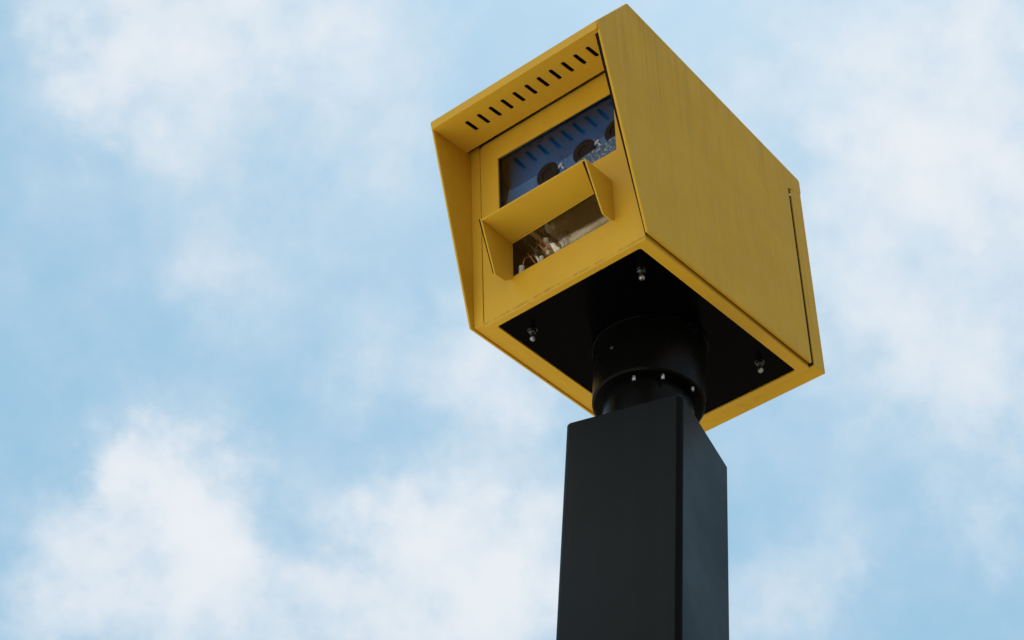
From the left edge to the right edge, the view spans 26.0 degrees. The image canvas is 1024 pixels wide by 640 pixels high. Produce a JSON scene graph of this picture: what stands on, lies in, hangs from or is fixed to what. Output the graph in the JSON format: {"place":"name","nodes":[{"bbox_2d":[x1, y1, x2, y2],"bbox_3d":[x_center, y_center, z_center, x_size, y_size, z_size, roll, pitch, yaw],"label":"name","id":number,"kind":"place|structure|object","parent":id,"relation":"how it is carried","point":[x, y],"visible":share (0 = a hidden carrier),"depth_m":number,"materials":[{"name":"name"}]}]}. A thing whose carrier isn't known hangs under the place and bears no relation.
{"place":"outdoors","nodes":[
{"label":"outdoors","id":0,"kind":"place"},
{"bbox_2d":[0,0,1023,639],"label":"sky","id":1,"kind":"structure","parent":0,"point":[248,391],"materials":[{"name":"blue"}]},
{"label":"pavement","id":2,"kind":"structure","parent":0,"visible":0},
{"bbox_2d":[431,4,824,639],"bbox_3d":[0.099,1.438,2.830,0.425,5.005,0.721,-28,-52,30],"label":"speed camera","id":3,"kind":"object","parent":2,"relation":"on","point":[621,188],"visible":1,"depth_m":4.12,"materials":[{"name":"yellow paint"}]},
{"bbox_2d":[479,73,646,326],"label":"panel","id":4,"kind":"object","parent":3,"relation":"in","point":[585,216],"depth_m":4.13,"materials":[{"name":"yellow paint"}]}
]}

